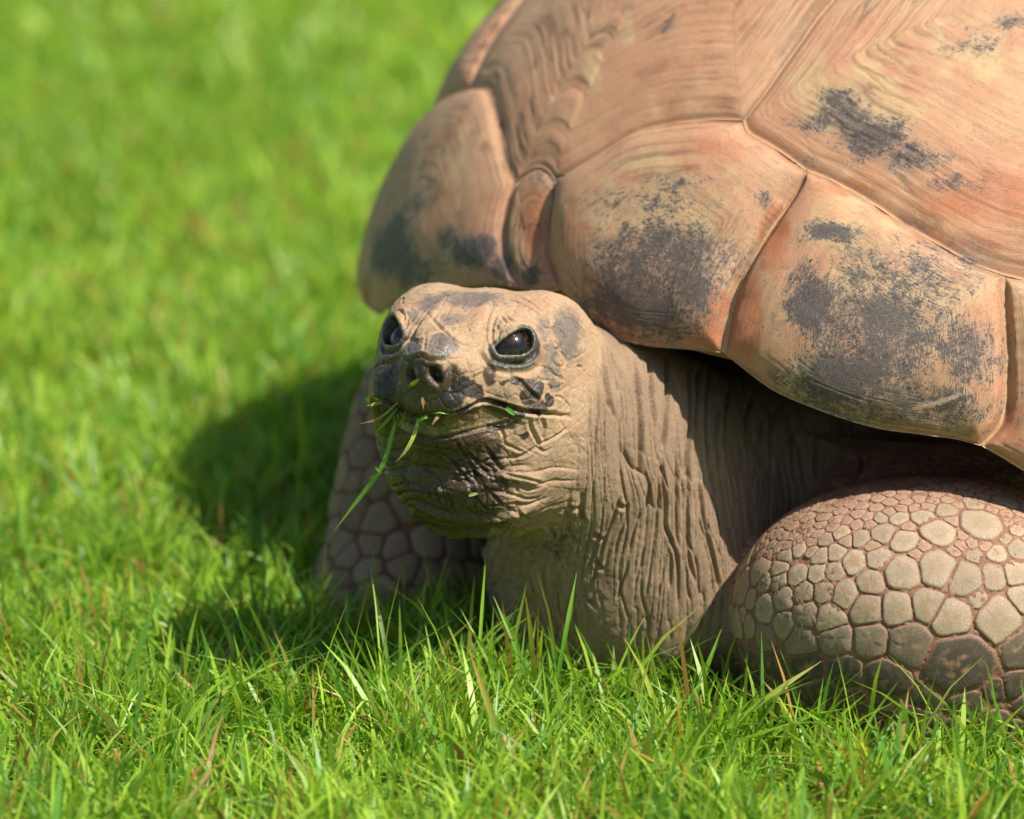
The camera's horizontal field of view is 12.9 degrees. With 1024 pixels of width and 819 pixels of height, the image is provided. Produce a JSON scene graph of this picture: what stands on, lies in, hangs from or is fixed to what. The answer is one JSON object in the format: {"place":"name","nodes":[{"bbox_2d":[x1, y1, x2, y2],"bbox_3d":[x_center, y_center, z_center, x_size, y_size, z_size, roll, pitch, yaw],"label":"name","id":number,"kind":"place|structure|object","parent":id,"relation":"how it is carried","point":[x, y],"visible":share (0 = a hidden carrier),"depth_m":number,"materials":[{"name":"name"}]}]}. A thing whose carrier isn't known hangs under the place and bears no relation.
{"place":"outdoors","nodes":[
{"label":"outdoors","id":0,"kind":"place"},
{"bbox_2d":[0,0,1023,818],"bbox_3d":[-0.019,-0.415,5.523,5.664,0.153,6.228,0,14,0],"label":"grass","id":1,"kind":"structure","parent":0,"point":[668,752],"depth_m":3.53,"materials":[{"name":"green plant"}]},
{"bbox_2d":[46,306,711,800],"bbox_3d":[0.062,0.099,3.455,2.979,0.082,1.724,0,14,0],"label":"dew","id":2,"kind":"object","parent":1,"relation":"on","point":[390,616],"visible":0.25,"depth_m":3.20,"materials":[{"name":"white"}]},
{"bbox_2d":[371,577,392,686],"bbox_3d":[-0.091,0.162,3.162,0.004,0.086,0.026,-12,18,-39],"label":"tall sprig","id":3,"kind":"object","parent":1,"relation":"on","point":[382,631],"visible":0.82,"depth_m":3.16,"materials":[{"name":"green plant"}]},
{"bbox_2d":[477,557,485,700],"bbox_3d":[-0.021,0.153,3.140,0.007,0.102,0.020,0,14,0],"label":"tall sprig","id":4,"kind":"object","parent":1,"relation":"on","point":[481,620],"visible":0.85,"depth_m":3.14,"materials":[{"name":"green plant"}]},
{"bbox_2d":[469,651,516,792],"bbox_3d":[-0.013,0.209,2.986,0.040,0.097,0.007,8,16,29],"label":"tall sprig","id":5,"kind":"object","parent":1,"relation":"on","point":[489,706],"visible":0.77,"depth_m":2.98,"materials":[{"name":"green plant"}]},
{"bbox_2d":[493,596,527,682],"bbox_3d":[-0.002,0.159,3.130,0.032,0.057,0.004,11,18,38],"label":"tall sprig","id":6,"kind":"object","parent":1,"relation":"on","point":[511,637],"visible":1,"depth_m":3.13,"materials":[{"name":"green plant"}]},
{"bbox_2d":[554,573,576,692],"bbox_3d":[0.038,0.155,3.129,0.004,0.081,0.026,11,18,37],"label":"tall sprig","id":7,"kind":"object","parent":1,"relation":"on","point":[565,634],"visible":0.97,"depth_m":3.13,"materials":[{"name":"green plant"}]},
{"bbox_2d":[301,0,1023,756],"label":"tortoise","id":8,"kind":"object","parent":1,"relation":"on","point":[717,306],"visible":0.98,"depth_m":3.16},
{"bbox_2d":[333,414,400,531],"bbox_3d":[-0.097,0.044,3.100,0.049,0.084,0.019,-4,14,-14],"label":"chewed sprig","id":9,"kind":"object","parent":8,"relation":"hanging from","point":[372,480],"visible":1,"depth_m":3.09,"materials":[{"name":"green plant"}]},
{"bbox_2d":[369,466,381,478],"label":"chewed sprig","id":10,"kind":"object","parent":9,"relation":"hanging from","point":[378,472],"visible":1,"depth_m":3.09,"materials":[{"name":"green plant"}]},
{"bbox_2d":[357,401,397,424],"bbox_3d":[-0.091,0.002,3.091,0.030,0.017,0.006,0,14,0],"label":"dry straw","id":11,"kind":"object","parent":8,"relation":"attached to","point":[386,412],"visible":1,"depth_m":3.09,"materials":[{"name":"beige plant"}]},
{"bbox_2d":[375,408,397,432],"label":"chewed sprig","id":12,"kind":"object","parent":8,"relation":"hanging from","point":[385,422],"visible":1,"depth_m":3.09,"materials":[{"name":"green plant"}]},
{"bbox_2d":[397,412,409,425],"bbox_3d":[-0.074,0.007,3.093,0.009,0.008,0.007,0,14,0],"label":"chewed scrap","id":13,"kind":"object","parent":8,"relation":"attached to","point":[402,419],"visible":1,"depth_m":3.09,"materials":[{"name":"green plant"}]},
{"bbox_2d":[397,416,418,460],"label":"chewed sprig","id":14,"kind":"object","parent":8,"relation":"hanging from","point":[409,444],"visible":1,"depth_m":3.07,"materials":[{"name":"green plant"}]},
{"bbox_2d":[407,379,418,388],"bbox_3d":[-0.067,-0.018,3.065,0.009,0.009,0.008,0,14,0],"label":"leaf shred","id":15,"kind":"object","parent":8,"relation":"on","point":[412,383],"visible":1,"depth_m":3.06,"materials":[{"name":"green plant"}]},
{"bbox_2d":[418,415,430,421],"bbox_3d":[-0.059,0.005,3.069,0.010,0.004,0.007,0,14,0],"label":"chewed scrap","id":16,"kind":"object","parent":8,"relation":"attached to","point":[424,417],"visible":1,"depth_m":3.07,"materials":[{"name":"green plant"}]},
{"bbox_2d":[432,415,440,424],"bbox_3d":[-0.051,0.006,3.067,0.007,0.007,0.007,0,14,0],"label":"chewed scrap","id":17,"kind":"object","parent":8,"relation":"attached to","point":[436,418],"visible":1,"depth_m":3.06,"materials":[{"name":"beige plant"}]},
{"bbox_2d":[506,407,514,414],"bbox_3d":[-0.001,0.001,3.085,0.007,0.006,0.002,0,14,0],"label":"leaf shred","id":18,"kind":"object","parent":8,"relation":"attached to","point":[510,410],"visible":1,"depth_m":3.08,"materials":[{"name":"green plant"}]},
{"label":"leaf shred","id":19,"kind":"object","parent":8,"relation":"attached to","visible":0},
{"bbox_2d":[367,401,381,405],"bbox_3d":[-0.094,-0.004,3.097,0.011,0.003,0.008,0,14,0],"label":"chewed scrap","id":20,"kind":"object","parent":19,"relation":"attached to","point":[376,403],"visible":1,"depth_m":3.10,"materials":[{"name":"beige plant"}]},
{"bbox_2d":[685,629,721,717],"bbox_3d":[0.132,0.186,3.126,0.034,0.064,0.004,-10,17,-35],"label":"tall sprig","id":21,"kind":"object","parent":1,"relation":"on","point":[710,655],"visible":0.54,"depth_m":3.13,"materials":[{"name":"green plant"}]},
{"bbox_2d":[708,661,820,743],"bbox_3d":[0.170,0.200,3.045,0.083,0.055,0.008,-3,14,-14],"label":"tall sprig","id":22,"kind":"object","parent":1,"relation":"on","point":[778,689],"visible":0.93,"depth_m":3.04,"materials":[{"name":"green plant"}]}
]}

